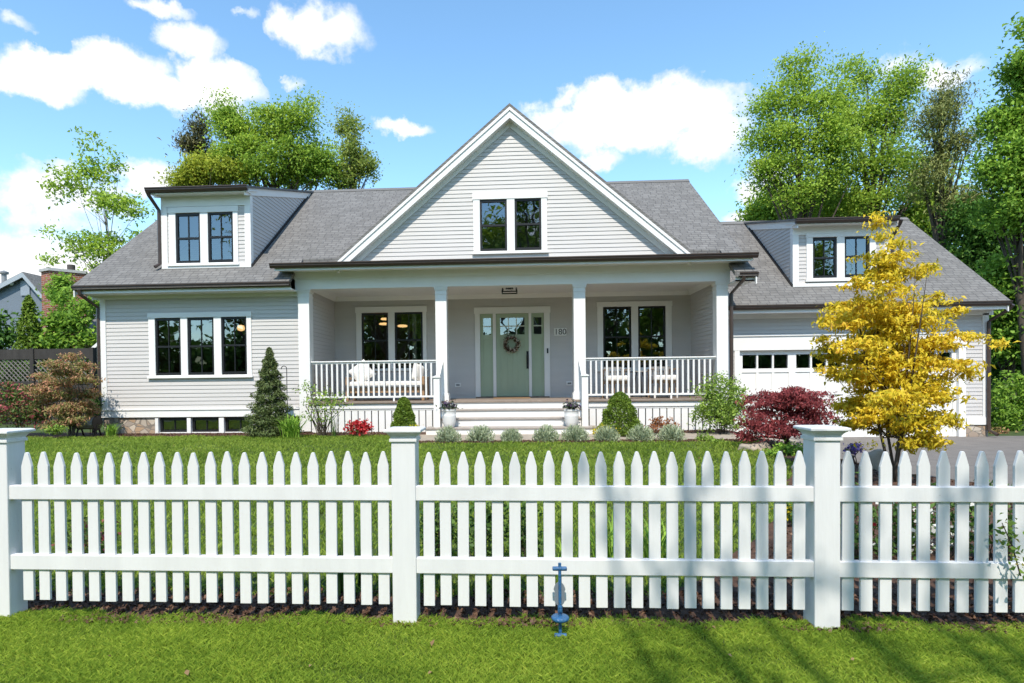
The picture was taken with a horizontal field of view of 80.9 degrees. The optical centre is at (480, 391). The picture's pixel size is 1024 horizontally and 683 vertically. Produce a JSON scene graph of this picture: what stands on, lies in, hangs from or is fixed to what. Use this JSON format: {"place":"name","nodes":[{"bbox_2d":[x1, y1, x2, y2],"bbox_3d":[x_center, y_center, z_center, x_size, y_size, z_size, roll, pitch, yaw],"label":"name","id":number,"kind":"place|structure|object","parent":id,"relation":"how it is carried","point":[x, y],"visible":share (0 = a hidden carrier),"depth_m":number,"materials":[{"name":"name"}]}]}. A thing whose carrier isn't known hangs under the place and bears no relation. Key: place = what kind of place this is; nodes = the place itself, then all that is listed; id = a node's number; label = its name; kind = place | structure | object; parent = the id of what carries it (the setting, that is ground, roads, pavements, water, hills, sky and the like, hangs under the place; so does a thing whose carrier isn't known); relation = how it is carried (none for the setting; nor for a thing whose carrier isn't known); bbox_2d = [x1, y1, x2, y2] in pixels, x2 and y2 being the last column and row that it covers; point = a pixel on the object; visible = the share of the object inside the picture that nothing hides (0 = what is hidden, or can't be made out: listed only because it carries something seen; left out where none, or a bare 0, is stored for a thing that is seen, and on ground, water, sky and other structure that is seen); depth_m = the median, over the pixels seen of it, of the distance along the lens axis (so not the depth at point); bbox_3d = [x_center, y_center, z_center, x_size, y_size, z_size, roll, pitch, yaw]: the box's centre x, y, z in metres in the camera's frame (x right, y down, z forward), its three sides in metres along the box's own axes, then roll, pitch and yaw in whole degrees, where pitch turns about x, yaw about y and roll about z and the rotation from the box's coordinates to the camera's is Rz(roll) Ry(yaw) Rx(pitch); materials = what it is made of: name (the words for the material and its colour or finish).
{"place":"outdoors","nodes":[
{"label":"outdoors","id":0,"kind":"place"},
{"bbox_2d":[354,509,360,585],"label":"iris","id":1,"kind":"object","parent":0,"point":[358,545],"visible":0.35,"depth_m":4.21,"materials":[{"name":"green plant"}]},
{"bbox_2d":[0,408,1023,682],"bbox_3d":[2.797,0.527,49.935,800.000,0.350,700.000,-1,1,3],"label":"ground","id":2,"kind":"structure","parent":0,"point":[524,584],"depth_m":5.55,"materials":[{"name":"green plant"}]},
{"bbox_2d":[0,301,26,349],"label":"tree","id":3,"kind":"object","parent":2,"relation":"on","point":[8,338],"visible":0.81,"depth_m":19.84,"materials":[{"name":"green plant"}]},
{"bbox_2d":[8,294,45,380],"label":"arborvitae","id":4,"kind":"object","parent":2,"relation":"on","point":[28,309],"visible":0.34,"depth_m":19.15,"materials":[{"name":"green plant"}]},
{"bbox_2d":[0,359,97,387],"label":"hedge","id":5,"kind":"object","parent":2,"relation":"on","point":[27,368],"visible":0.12,"depth_m":18.63,"materials":[{"name":"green plant"}]},
{"bbox_2d":[0,347,97,424],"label":"lattice fence","id":6,"kind":"object","parent":2,"relation":"on","point":[32,355],"visible":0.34,"depth_m":17.71,"materials":[{"name":"brown wood"}]},
{"bbox_2d":[0,270,99,363],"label":"neighbour house","id":7,"kind":"structure","parent":2,"relation":"on","point":[15,290],"depth_m":28.19,"materials":[{"name":"grey"}]},
{"bbox_2d":[8,282,99,348],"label":"tree","id":8,"kind":"object","parent":2,"relation":"on","point":[59,323],"visible":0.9,"depth_m":19.46,"materials":[{"name":"green plant"}]},
{"bbox_2d":[41,421,68,437],"bbox_3d":[-8.811,0.815,12.452,0.521,0.423,0.439,-1,1,3],"label":"euphorbia","id":9,"kind":"object","parent":2,"relation":"on","point":[61,428],"visible":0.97,"depth_m":12.40,"materials":[{"name":"green plant"}]},
{"bbox_2d":[35,269,81,339],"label":"ivy column","id":10,"kind":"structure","parent":2,"relation":"on","point":[62,280],"depth_m":20.73,"materials":[{"name":"green plant"}]},
{"bbox_2d":[15,351,106,436],"bbox_3d":[-8.997,0.098,12.732,1.832,1.909,1.398,-1,1,3],"label":"japanese maple","id":11,"kind":"object","parent":2,"relation":"on","point":[68,408],"visible":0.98,"depth_m":12.77,"materials":[{"name":"brown plant"}]},
{"bbox_2d":[38,264,97,380],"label":"cottage","id":12,"kind":"structure","parent":2,"relation":"on","point":[78,275],"depth_m":21.83,"materials":[{"name":"red brick"}]},
{"bbox_2d":[51,517,134,553],"bbox_3d":[-3.112,1.195,4.794,0.574,0.380,0.548,-1,1,3],"label":"perennial","id":13,"kind":"object","parent":2,"relation":"on","point":[102,542],"visible":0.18,"depth_m":4.78,"materials":[{"name":"green plant"}]},
{"bbox_2d":[33,125,155,301],"bbox_3d":[-14.548,-4.521,22.743,4.899,10.956,2.889,-1,1,3],"label":"birch","id":14,"kind":"object","parent":2,"relation":"on","point":[104,201],"visible":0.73,"depth_m":22.48,"materials":[{"name":"green plant"}]},
{"bbox_2d":[157,105,220,184],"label":"conifer","id":15,"kind":"object","parent":2,"relation":"on","point":[197,131],"visible":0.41,"depth_m":32.26,"materials":[{"name":"green plant"}]},
{"bbox_2d":[153,142,254,186],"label":"maple","id":16,"kind":"object","parent":2,"relation":"on","point":[201,169],"visible":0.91,"depth_m":29.02,"materials":[{"name":"green plant"}]},
{"bbox_2d":[26,431,388,437],"bbox_3d":[-6.651,0.958,13.431,10.200,0.001,1.350,-1,1,3],"label":"garden bed","id":17,"kind":"object","parent":2,"relation":"on","point":[86,434],"visible":0.23,"depth_m":13.46,"materials":[{"name":"brown soil"}]},
{"bbox_2d":[0,374,54,428],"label":"barberry","id":18,"kind":"object","parent":17,"relation":"on","point":[11,396],"visible":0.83,"depth_m":13.13,"materials":[{"name":"red plant"}]},
{"bbox_2d":[75,416,102,436],"bbox_3d":[-8.643,0.765,13.214,0.430,0.458,0.320,-1,1,3],"label":"hose reel","id":19,"kind":"object","parent":17,"relation":"on","point":[95,422],"visible":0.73,"depth_m":13.13,"materials":[{"name":"black metal"}]},
{"bbox_2d":[103,423,119,435],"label":"daylily","id":20,"kind":"object","parent":17,"relation":"on","point":[110,431],"visible":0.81,"depth_m":13.03,"materials":[{"name":"green plant"}]},
{"bbox_2d":[183,82,353,189],"bbox_3d":[-10.676,-7.290,30.369,8.575,16.252,5.427,-1,1,3],"label":"maple","id":21,"kind":"object","parent":2,"relation":"on","point":[296,163],"visible":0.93,"depth_m":29.62,"materials":[{"name":"green plant"}]},
{"bbox_2d":[240,347,303,437],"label":"dwarf spruce","id":22,"kind":"object","parent":2,"relation":"on","point":[268,386],"visible":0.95,"depth_m":12.40,"materials":[{"name":"green plant"}]},
{"bbox_2d":[267,413,313,437],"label":"daylily","id":23,"kind":"object","parent":2,"relation":"on","point":[291,429],"visible":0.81,"depth_m":12.08,"materials":[{"name":"green plant"}]},
{"bbox_2d":[292,380,352,436],"bbox_3d":[-3.293,0.358,12.442,1.226,1.221,0.764,0,1,11],"label":"rose bush","id":24,"kind":"object","parent":2,"relation":"on","point":[321,431],"visible":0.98,"depth_m":12.41,"materials":[{"name":"green plant"}]},
{"bbox_2d":[329,414,338,436],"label":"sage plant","id":25,"kind":"object","parent":2,"relation":"on","point":[334,431],"visible":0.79,"depth_m":12.30,"materials":[{"name":"green plant"}]},
{"bbox_2d":[338,533,343,595],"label":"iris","id":26,"kind":"object","parent":2,"relation":"on","point":[340,582],"visible":0.33,"depth_m":4.06,"materials":[{"name":"green plant"}]},
{"bbox_2d":[317,99,389,189],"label":"maple","id":27,"kind":"object","parent":2,"relation":"on","point":[361,165],"visible":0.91,"depth_m":30.82,"materials":[{"name":"green plant"}]},
{"bbox_2d":[343,418,373,435],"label":"azalea","id":28,"kind":"object","parent":2,"relation":"on","point":[360,428],"visible":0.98,"depth_m":12.09,"materials":[{"name":"red plant"}]},
{"bbox_2d":[419,501,472,555],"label":"perennial","id":29,"kind":"object","parent":2,"relation":"on","point":[437,528],"visible":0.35,"depth_m":4.50,"materials":[{"name":"green plant"}]},
{"bbox_2d":[87,445,853,674],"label":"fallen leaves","id":30,"kind":"object","parent":2,"relation":"on","point":[186,672],"visible":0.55,"depth_m":3.12,"materials":[{"name":"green plant"}]},
{"bbox_2d":[451,501,504,556],"bbox_3d":[-0.039,1.039,4.526,0.446,0.640,0.588,-1,1,3],"label":"perennial","id":31,"kind":"object","parent":2,"relation":"on","point":[488,527],"visible":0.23,"depth_m":4.50,"materials":[{"name":"green plant"}]},
{"bbox_2d":[0,425,1023,630],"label":"picket fence","id":32,"kind":"object","parent":2,"relation":"on","point":[815,568],"visible":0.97,"depth_m":3.53,"materials":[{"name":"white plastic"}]},
{"bbox_2d":[0,604,1023,682],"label":"lawn grass","id":33,"kind":"structure","parent":2,"relation":"on","point":[140,645],"depth_m":3.15,"materials":[{"name":"green plant"}]},
{"bbox_2d":[486,501,557,556],"bbox_3d":[0.278,1.048,4.469,0.456,0.617,0.445,-1,1,-35],"label":"perennial","id":34,"kind":"object","parent":2,"relation":"on","point":[523,530],"visible":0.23,"depth_m":4.48,"materials":[{"name":"green plant"}]},
{"bbox_2d":[25,429,1023,633],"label":"bark mulch","id":35,"kind":"object","parent":2,"relation":"on","point":[510,611],"visible":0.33,"depth_m":3.75,"materials":[{"name":"brown wood"}]},
{"bbox_2d":[28,593,1023,630],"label":"garden bed","id":36,"kind":"object","parent":2,"relation":"on","point":[714,613],"visible":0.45,"depth_m":3.75,"materials":[{"name":"brown soil"}]},
{"bbox_2d":[994,513,1023,579],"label":"rose shoot","id":37,"kind":"object","parent":36,"relation":"on","point":[1013,548],"visible":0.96,"depth_m":3.29,"materials":[{"name":"green plant"}]},
{"bbox_2d":[71,103,1014,436],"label":"house","id":38,"kind":"structure","parent":2,"relation":"on","point":[313,287],"depth_m":13.74,"materials":[{"name":"grey wood"}]},
{"bbox_2d":[155,418,189,432],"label":"basement window","id":39,"kind":"structure","parent":38,"relation":"in","point":[159,422],"depth_m":13.77,"materials":[{"name":"white paint"}]},
{"bbox_2d":[147,311,253,378],"bbox_3d":[-6.388,-1.050,13.653,2.460,1.490,0.120,-1,1,3],"label":"window","id":40,"kind":"structure","parent":38,"relation":"in","point":[218,345],"depth_m":13.64,"materials":[{"name":"white paint"}]},
{"bbox_2d":[167,205,239,265],"bbox_3d":[-6.346,-3.546,13.730,1.684,1.346,0.120,-1,1,3],"label":"window","id":41,"kind":"structure","parent":38,"relation":"in","point":[204,214],"depth_m":13.71,"materials":[{"name":"white paint"}]},
{"bbox_2d":[189,417,221,432],"bbox_3d":[-6.287,0.823,13.764,0.794,0.447,0.221,-1,1,3],"label":"basement window","id":42,"kind":"structure","parent":38,"relation":"in","point":[192,421],"depth_m":13.73,"materials":[{"name":"white paint"}]},
{"bbox_2d":[221,417,253,432],"bbox_3d":[-5.499,0.815,13.720,0.822,0.447,0.221,-1,1,3],"label":"basement window","id":43,"kind":"structure","parent":38,"relation":"in","point":[224,420],"depth_m":13.69,"materials":[{"name":"white paint"}]},
{"bbox_2d":[345,376,428,400],"bbox_3d":[-2.206,-0.065,14.271,1.849,0.550,0.750,-1,1,3],"label":"daybed","id":44,"kind":"object","parent":38,"relation":"on","point":[387,387],"visible":0.56,"depth_m":13.91,"materials":[{"name":"white wood"}]},
{"bbox_2d":[349,359,372,381],"bbox_3d":[-2.835,-0.443,14.275,0.662,0.658,0.170,-1,1,-15],"label":"throw pillow","id":45,"kind":"object","parent":44,"relation":"on","point":[360,373],"visible":0.52,"depth_m":14.21,"materials":[{"name":"white fabric"}]},
{"bbox_2d":[412,363,423,380],"bbox_3d":[-1.488,-0.447,14.200,0.150,0.509,0.509,0,1,31],"label":"throw pillow","id":46,"kind":"object","parent":44,"relation":"on","point":[418,371],"visible":0.62,"depth_m":14.09,"materials":[{"name":"white fabric"}]},
{"bbox_2d":[355,306,427,370],"bbox_3d":[-2.288,-1.342,15.323,1.872,1.641,0.120,-1,1,3],"label":"window","id":47,"kind":"structure","parent":38,"relation":"in","point":[391,312],"depth_m":15.30,"materials":[{"name":"white paint"}]},
{"bbox_2d":[436,400,462,427],"bbox_3d":[-0.665,0.452,12.327,0.492,0.580,0.464,-1,1,-29],"label":"flower pot","id":48,"kind":"object","parent":38,"relation":"on","point":[449,409],"visible":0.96,"depth_m":12.24,"materials":[{"name":"white ceramic"}]},
{"bbox_2d":[472,191,548,254],"bbox_3d":[0.636,-3.674,13.123,1.669,1.330,0.120,-1,1,3],"label":"window","id":49,"kind":"structure","parent":38,"relation":"in","point":[510,199],"depth_m":13.10,"materials":[{"name":"white paint"}]},
{"bbox_2d":[496,313,528,395],"bbox_3d":[0.797,-0.921,15.162,0.817,2.090,0.110,-1,1,3],"label":"front door","id":50,"kind":"structure","parent":38,"relation":"in","point":[512,368],"depth_m":15.18,"materials":[{"name":"green paint"}]},
{"bbox_2d":[503,335,520,352],"bbox_3d":[0.780,-1.187,15.111,0.467,0.494,0.151,-1,1,3],"label":"wreath","id":51,"kind":"object","parent":50,"relation":"attached to","point":[517,342],"visible":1,"depth_m":15.10,"materials":[{"name":"brown"}]},
{"bbox_2d":[554,328,566,335],"bbox_3d":[1.991,-1.495,15.065,0.308,0.196,0.030,-1,1,3],"label":"house number sign","id":52,"kind":"object","parent":38,"relation":"attached to","point":[560,331],"visible":1,"depth_m":15.06,"materials":[{"name":"grey metal"}]},
{"bbox_2d":[561,399,580,426],"bbox_3d":[1.820,0.433,12.207,0.447,0.567,0.366,0,1,33],"label":"flower pot","id":53,"kind":"object","parent":38,"relation":"on","point":[571,413],"visible":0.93,"depth_m":12.10,"materials":[{"name":"white ceramic"}]},
{"bbox_2d":[602,367,629,398],"bbox_3d":[3.113,-0.208,13.872,0.557,0.730,0.650,-1,1,3],"label":"porch chair","id":54,"kind":"object","parent":38,"relation":"on","point":[615,379],"visible":0.48,"depth_m":13.59,"materials":[{"name":"white wood"}]},
{"bbox_2d":[596,301,671,370],"bbox_3d":[3.830,-1.377,14.982,1.893,1.734,0.120,-1,1,3],"label":"window","id":55,"kind":"structure","parent":38,"relation":"in","point":[634,307],"depth_m":14.96,"materials":[{"name":"white paint"}]},
{"bbox_2d":[647,366,678,397],"bbox_3d":[4.186,-0.219,13.812,0.563,0.730,0.650,-1,1,3],"label":"porch chair","id":56,"kind":"object","parent":38,"relation":"on","point":[663,378],"visible":0.44,"depth_m":13.54,"materials":[{"name":"white wood"}]},
{"bbox_2d":[805,232,875,281],"bbox_3d":[8.535,-3.179,14.240,1.648,1.137,0.120,-1,1,3],"label":"window","id":57,"kind":"structure","parent":38,"relation":"in","point":[839,243],"depth_m":14.23,"materials":[{"name":"white paint"}]},
{"bbox_2d":[740,349,955,436],"bbox_3d":[8.649,0.051,14.233,4.986,2.091,0.060,-1,1,3],"label":"garage door","id":58,"kind":"structure","parent":38,"relation":"in","point":[772,378],"depth_m":14.27,"materials":[{"name":"white paint"}]},
{"bbox_2d":[551,563,568,636],"bbox_3d":[0.443,1.219,3.359,0.100,0.519,0.100,-1,1,3],"label":"garden stake","id":59,"kind":"object","parent":2,"relation":"on","point":[560,617],"visible":0.96,"depth_m":3.35,"materials":[{"name":"blue paint"}]},
{"bbox_2d":[420,430,775,442],"bbox_3d":[2.377,1.032,12.128,7.971,0.310,2.950,-1,1,3],"label":"garden bed","id":60,"kind":"object","parent":2,"relation":"on","point":[422,433],"visible":0.09,"depth_m":10.86,"materials":[{"name":"brown soil"}]},
{"bbox_2d":[389,396,416,437],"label":"boxwood","id":61,"kind":"object","parent":60,"relation":"on","point":[403,414],"visible":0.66,"depth_m":11.89,"materials":[{"name":"green plant"}]},
{"bbox_2d":[435,425,461,442],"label":"lavender","id":62,"kind":"object","parent":60,"relation":"on","point":[449,435],"visible":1,"depth_m":10.96,"materials":[{"name":"green plant"}]},
{"bbox_2d":[465,424,495,441],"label":"lavender","id":63,"kind":"object","parent":60,"relation":"on","point":[478,434],"visible":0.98,"depth_m":10.94,"materials":[{"name":"green plant"}]},
{"bbox_2d":[499,427,522,441],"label":"lavender","id":64,"kind":"object","parent":60,"relation":"on","point":[513,434],"visible":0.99,"depth_m":10.87,"materials":[{"name":"green plant"}]},
{"bbox_2d":[532,424,559,441],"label":"lavender","id":65,"kind":"object","parent":60,"relation":"on","point":[546,433],"visible":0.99,"depth_m":10.86,"materials":[{"name":"green plant"}]},
{"bbox_2d":[560,424,590,441],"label":"lavender","id":66,"kind":"object","parent":60,"relation":"on","point":[574,434],"visible":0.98,"depth_m":10.83,"materials":[{"name":"green plant"}]},
{"bbox_2d":[593,424,620,441],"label":"lavender","id":67,"kind":"object","parent":60,"relation":"on","point":[607,433],"visible":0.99,"depth_m":10.79,"materials":[{"name":"green plant"}]},
{"bbox_2d":[596,391,643,436],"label":"boxwood","id":68,"kind":"object","parent":60,"relation":"on","point":[618,420],"visible":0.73,"depth_m":11.59,"materials":[{"name":"green plant"}]},
{"bbox_2d":[626,423,655,441],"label":"lavender","id":69,"kind":"object","parent":60,"relation":"on","point":[636,434],"visible":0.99,"depth_m":10.77,"materials":[{"name":"green plant"}]},
{"bbox_2d":[644,416,679,434],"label":"coral bells","id":70,"kind":"object","parent":60,"relation":"on","point":[657,421],"visible":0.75,"depth_m":11.84,"materials":[{"name":"orange plant"}]},
{"bbox_2d":[656,424,685,440],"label":"lavender","id":71,"kind":"object","parent":60,"relation":"on","point":[671,432],"visible":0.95,"depth_m":10.74,"materials":[{"name":"green plant"}]},
{"bbox_2d":[694,432,713,440],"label":"perennial","id":72,"kind":"object","parent":60,"relation":"on","point":[707,437],"visible":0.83,"depth_m":10.68,"materials":[{"name":"green plant"}]},
{"bbox_2d":[686,370,751,433],"bbox_3d":[4.739,0.236,11.827,1.317,1.304,1.177,-1,1,3],"label":"viburnum","id":73,"kind":"object","parent":60,"relation":"on","point":[722,410],"visible":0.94,"depth_m":11.70,"materials":[{"name":"green plant"}]},
{"bbox_2d":[590,510,647,557],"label":"daylily","id":74,"kind":"object","parent":2,"relation":"on","point":[610,549],"visible":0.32,"depth_m":4.55,"materials":[{"name":"green plant"}]},
{"bbox_2d":[625,513,683,557],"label":"daylily","id":75,"kind":"object","parent":2,"relation":"on","point":[663,542],"visible":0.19,"depth_m":4.61,"materials":[{"name":"green plant"}]},
{"bbox_2d":[738,442,770,451],"bbox_3d":[4.404,0.905,9.688,0.423,0.173,0.421,-1,1,-41],"label":"boulder","id":76,"kind":"object","parent":2,"relation":"on","point":[756,446],"visible":0.5,"depth_m":9.58,"materials":[{"name":"beige stone"}]},
{"bbox_2d":[728,179,813,220],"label":"broadleaf tree","id":77,"kind":"object","parent":2,"relation":"on","point":[755,210],"visible":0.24,"depth_m":31.28,"materials":[{"name":"green plant"}]},
{"bbox_2d":[724,31,885,219],"bbox_3d":[14.369,-7.253,26.878,6.469,16.334,4.562,0,1,21],"label":"oak","id":78,"kind":"object","parent":2,"relation":"on","point":[778,128],"visible":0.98,"depth_m":26.54,"materials":[{"name":"green plant"}]},
{"bbox_2d":[662,441,1012,601],"bbox_3d":[7.881,1.064,6.938,13.172,0.345,6.800,-1,1,3],"label":"garden bed","id":79,"kind":"object","parent":2,"relation":"on","point":[789,579],"visible":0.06,"depth_m":4.59,"materials":[{"name":"brown soil"}]},
{"bbox_2d":[762,440,802,455],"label":"groundcover","id":80,"kind":"object","parent":79,"relation":"on","point":[785,449],"visible":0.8,"depth_m":9.09,"materials":[{"name":"green plant"}]},
{"bbox_2d":[772,502,792,526],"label":"flower clump","id":81,"kind":"object","parent":79,"relation":"on","point":[789,513],"visible":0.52,"depth_m":5.42,"materials":[{"name":"yellow plant"}]},
{"bbox_2d":[731,385,847,447],"bbox_3d":[4.985,0.434,9.866,1.962,1.075,1.246,-1,1,-24],"label":"japanese maple","id":82,"kind":"object","parent":79,"relation":"on","point":[801,402],"visible":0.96,"depth_m":9.73,"materials":[{"name":"red plant"}]},
{"bbox_2d":[842,443,864,463],"bbox_3d":[5.541,0.930,8.918,0.300,0.348,0.264,-1,1,-18],"label":"phlox","id":83,"kind":"object","parent":79,"relation":"on","point":[850,447],"visible":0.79,"depth_m":8.89,"materials":[{"name":"purple plant"}]},
{"bbox_2d":[840,472,897,559],"bbox_3d":[2.869,0.960,4.545,0.500,0.713,0.532,-1,1,3],"label":"perennial","id":84,"kind":"object","parent":79,"relation":"on","point":[856,527],"visible":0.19,"depth_m":4.46,"materials":[{"name":"green plant"}]},
{"bbox_2d":[868,449,889,470],"bbox_3d":[5.500,1.011,8.316,0.387,0.431,0.287,-1,1,3],"label":"boulder","id":85,"kind":"object","parent":79,"relation":"on","point":[875,455],"visible":0.15,"depth_m":8.22,"materials":[{"name":"grey stone"}]},
{"bbox_2d":[872,502,935,559],"bbox_3d":[3.223,1.021,4.598,0.523,0.573,0.680,0,1,40],"label":"perennial","id":86,"kind":"object","parent":79,"relation":"on","point":[895,525],"visible":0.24,"depth_m":4.59,"materials":[{"name":"green plant"}]},
{"bbox_2d":[810,210,1020,481],"bbox_3d":[5.156,-0.528,7.341,2.662,3.321,1.590,-1,1,-22],"label":"golden maple","id":87,"kind":"object","parent":79,"relation":"on","point":[889,402],"visible":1,"depth_m":7.11,"materials":[{"name":"yellow plant"}]},
{"bbox_2d":[912,482,992,556],"bbox_3d":[3.646,0.988,4.603,0.497,0.630,0.678,-1,1,3],"label":"perennial","id":88,"kind":"object","parent":79,"relation":"on","point":[952,531],"visible":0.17,"depth_m":4.57,"materials":[{"name":"green plant"}]},
{"bbox_2d":[954,480,1012,560],"bbox_3d":[3.834,0.981,4.382,0.476,0.665,0.615,-1,1,-18],"label":"perennial","id":89,"kind":"object","parent":79,"relation":"on","point":[1010,517],"visible":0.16,"depth_m":4.42,"materials":[{"name":"green plant"}]},
{"bbox_2d":[786,43,973,218],"bbox_3d":[18.277,-7.387,27.725,7.411,16.488,5.218,0,1,24],"label":"oak","id":90,"kind":"object","parent":2,"relation":"on","point":[867,199],"visible":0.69,"depth_m":27.26,"materials":[{"name":"green plant"}]},
{"bbox_2d":[882,168,970,245],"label":"broadleaf tree","id":91,"kind":"object","parent":2,"relation":"on","point":[917,217],"visible":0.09,"depth_m":27.61,"materials":[{"name":"green plant"}]},
{"bbox_2d":[890,61,993,250],"bbox_3d":[18.414,-5.992,23.893,4.392,13.807,3.838,-1,1,3],"label":"pine","id":92,"kind":"object","parent":2,"relation":"on","point":[943,109],"visible":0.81,"depth_m":23.58,"materials":[{"name":"green plant"}]},
{"bbox_2d":[930,192,1013,272],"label":"broadleaf tree","id":93,"kind":"object","parent":2,"relation":"on","point":[970,251],"visible":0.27,"depth_m":22.32,"materials":[{"name":"green plant"}]},
{"bbox_2d":[947,41,1023,375],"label":"maple","id":94,"kind":"object","parent":2,"relation":"on","point":[995,173],"visible":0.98,"depth_m":17.91,"materials":[{"name":"green plant"}]},
{"bbox_2d":[969,247,1023,407],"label":"broadleaf tree","id":95,"kind":"object","parent":2,"relation":"on","point":[998,278],"visible":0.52,"depth_m":18.68,"materials":[{"name":"green plant"}]},
{"bbox_2d":[988,426,1016,433],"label":"groundcover","id":96,"kind":"object","parent":2,"relation":"on","point":[999,431],"visible":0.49,"depth_m":14.84,"materials":[{"name":"brown plant"}]},
{"bbox_2d":[991,354,1022,417],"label":"broadleaf tree","id":97,"kind":"object","parent":2,"relation":"on","point":[995,372],"visible":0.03,"depth_m":19.97,"materials":[{"name":"green plant"}]},
{"bbox_2d":[991,369,1023,430],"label":"hedge","id":98,"kind":"object","parent":2,"relation":"on","point":[1010,417],"visible":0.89,"depth_m":15.63,"materials":[{"name":"green plant"}]},
{"bbox_2d":[993,11,1023,83],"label":"maple","id":99,"kind":"object","parent":2,"relation":"on","point":[1015,57],"visible":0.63,"depth_m":17.38,"materials":[{"name":"green plant"}]},
{"bbox_2d":[0,0,1023,282],"label":"sky","id":100,"kind":"structure","parent":0,"point":[635,90],"materials":[{"name":"blue"}]},
{"bbox_2d":[419,433,800,444],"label":"stone path","id":101,"kind":"structure","parent":0,"point":[529,436],"depth_m":11.44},
{"bbox_2d":[790,436,1023,485],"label":"driveway","id":102,"kind":"structure","parent":0,"point":[991,446],"depth_m":11.46,"materials":[{"name":"concrete"}]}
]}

